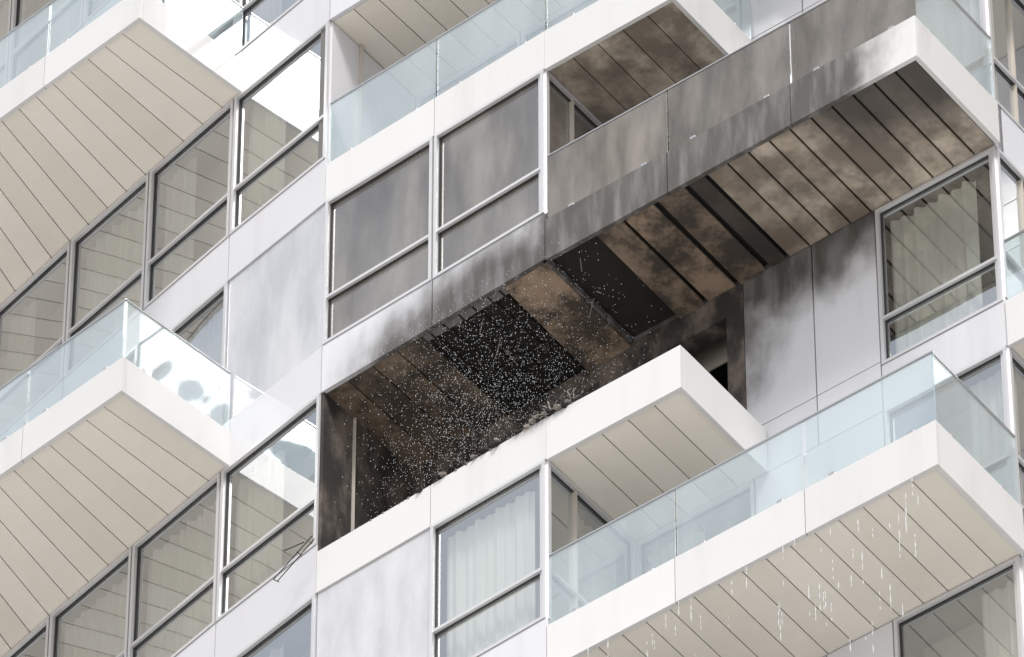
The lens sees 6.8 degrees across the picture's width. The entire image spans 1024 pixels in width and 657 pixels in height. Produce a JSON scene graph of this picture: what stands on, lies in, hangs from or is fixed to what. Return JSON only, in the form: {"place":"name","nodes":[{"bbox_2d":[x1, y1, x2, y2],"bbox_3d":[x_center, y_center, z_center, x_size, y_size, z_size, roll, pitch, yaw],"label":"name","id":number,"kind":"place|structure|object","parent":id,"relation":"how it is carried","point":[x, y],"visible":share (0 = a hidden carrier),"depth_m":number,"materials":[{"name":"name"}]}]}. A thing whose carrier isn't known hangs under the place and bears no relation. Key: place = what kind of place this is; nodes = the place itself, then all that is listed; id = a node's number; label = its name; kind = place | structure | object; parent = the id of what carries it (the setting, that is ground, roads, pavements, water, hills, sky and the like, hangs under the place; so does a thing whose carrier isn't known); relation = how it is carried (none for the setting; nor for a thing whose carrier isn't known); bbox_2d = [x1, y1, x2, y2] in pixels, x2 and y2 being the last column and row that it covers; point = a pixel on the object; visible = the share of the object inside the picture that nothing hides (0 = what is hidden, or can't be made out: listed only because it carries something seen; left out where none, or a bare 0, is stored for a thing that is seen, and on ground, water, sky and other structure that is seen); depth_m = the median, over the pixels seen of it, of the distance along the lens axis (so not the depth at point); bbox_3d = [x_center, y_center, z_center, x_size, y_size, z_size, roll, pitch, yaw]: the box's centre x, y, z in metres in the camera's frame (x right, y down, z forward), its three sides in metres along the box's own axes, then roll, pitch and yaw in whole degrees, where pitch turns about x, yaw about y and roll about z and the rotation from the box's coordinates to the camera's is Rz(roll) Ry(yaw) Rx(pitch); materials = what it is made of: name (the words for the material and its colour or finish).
{"place":"outdoors","nodes":[
{"label":"outdoors","id":0,"kind":"place"},
{"bbox_2d":[0,0,243,304],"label":"balcony","id":1,"kind":"structure","parent":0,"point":[101,114],"depth_m":97.00,"materials":[{"name":"beige wood"}]},
{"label":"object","id":2,"kind":"object","parent":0,"visible":0},
{"bbox_2d":[244,0,1023,649],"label":"wall backing","id":3,"kind":"object","parent":2,"relation":"attached to","point":[466,314],"depth_m":91.05,"materials":[{"name":"grey"}]},
{"bbox_2d":[333,0,575,96],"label":"balcony","id":4,"kind":"structure","parent":3,"relation":"attached to","point":[386,33],"depth_m":96.10,"materials":[{"name":"beige glass"}]},
{"bbox_2d":[0,0,1023,656],"bbox_3d":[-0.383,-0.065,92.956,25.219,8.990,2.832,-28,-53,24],"label":"cladding","id":5,"kind":"structure","parent":3,"relation":"attached to","point":[812,328],"depth_m":90.84,"materials":[{"name":"white paint"}]},
{"bbox_2d":[0,298,230,656],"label":"balcony","id":6,"kind":"structure","parent":5,"relation":"attached to","point":[100,472],"depth_m":92.52,"materials":[{"name":"beige wood"}]},
{"bbox_2d":[326,0,999,470],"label":"balcony","id":7,"kind":"structure","parent":5,"relation":"attached to","point":[854,110],"depth_m":90.02,"materials":[{"name":"brown wood"}]},
{"bbox_2d":[1004,230,1023,359],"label":"balcony","id":8,"kind":"structure","parent":5,"relation":"attached to","point":[1015,317],"depth_m":87.17,"materials":[{"name":"white glass"}]},
{"bbox_2d":[0,0,1023,656],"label":"window frames","id":9,"kind":"structure","parent":3,"relation":"attached to","point":[544,570],"depth_m":91.51,"materials":[{"name":"grey metal"}]},
{"bbox_2d":[273,536,314,581],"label":"bent railing frame","id":10,"kind":"object","parent":9,"relation":"attached to","point":[293,557],"visible":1,"depth_m":89.75,"materials":[{"name":"grey metal"}]},
{"bbox_2d":[226,213,429,656],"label":"glass spandrels","id":11,"kind":"object","parent":9,"relation":"attached to","point":[408,563],"visible":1,"depth_m":88.86,"materials":[{"name":"white glass"}]},
{"bbox_2d":[330,80,595,336],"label":"smoked glass","id":12,"kind":"object","parent":9,"relation":"attached to","point":[484,156],"visible":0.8,"depth_m":92.39,"materials":[{"name":"grey glass"}]},
{"bbox_2d":[0,0,1023,656],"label":"window glass","id":13,"kind":"object","parent":9,"relation":"in","point":[270,484],"visible":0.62,"depth_m":94.56,"materials":[{"name":"glass"}]},
{"bbox_2d":[0,0,1023,656],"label":"joints","id":14,"kind":"object","parent":9,"relation":"attached to","point":[438,270],"visible":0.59,"depth_m":92.37,"materials":[{"name":"grey metal"}]},
{"bbox_2d":[269,0,1022,656],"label":"curtains","id":15,"kind":"object","parent":9,"relation":"attached to","point":[933,246],"visible":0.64,"depth_m":88.33,"materials":[{"name":"white fabric"}]},
{"bbox_2d":[325,0,751,200],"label":"balcony","id":16,"kind":"structure","parent":3,"relation":"attached to","point":[603,61],"depth_m":92.61,"materials":[{"name":"white concrete"}]},
{"bbox_2d":[316,345,767,595],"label":"balcony","id":17,"kind":"structure","parent":3,"relation":"attached to","point":[649,431],"depth_m":88.25,"materials":[{"name":"white concrete"}]},
{"bbox_2d":[339,373,600,538],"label":"fire debris","id":18,"kind":"object","parent":17,"relation":"on","point":[560,404],"visible":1,"depth_m":88.65,"materials":[{"name":"grey wood"}]},
{"bbox_2d":[342,268,656,515],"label":"water spray","id":19,"kind":"object","parent":17,"relation":"on","point":[479,391],"visible":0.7,"depth_m":90.12,"materials":[{"name":"white"}]},
{"bbox_2d":[301,0,1023,656],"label":"room backs","id":20,"kind":"object","parent":3,"relation":"attached to","point":[967,642],"visible":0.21,"depth_m":88.77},
{"bbox_2d":[547,350,1023,656],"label":"balcony","id":21,"kind":"structure","parent":3,"relation":"attached to","point":[964,520],"depth_m":85.07,"materials":[{"name":"white concrete"}]},
{"bbox_2d":[588,470,917,656],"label":"dripping water","id":22,"kind":"structure","parent":21,"relation":"attached to","point":[819,584],"depth_m":83.83,"materials":[{"name":"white liquid"}]},
{"bbox_2d":[257,0,1013,656],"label":"floor slabs","id":23,"kind":"structure","parent":2,"relation":"on","point":[959,614],"depth_m":87.80,"materials":[{"name":"white concrete"}]},
{"bbox_2d":[318,284,746,550],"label":"burnt wall","id":24,"kind":"structure","parent":23,"relation":"on","point":[715,319],"depth_m":91.10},
{"bbox_2d":[408,161,990,442],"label":"charred parts","id":25,"kind":"object","parent":23,"relation":"on","point":[980,175],"visible":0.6,"depth_m":91.22,"materials":[{"name":"black"}]}
]}

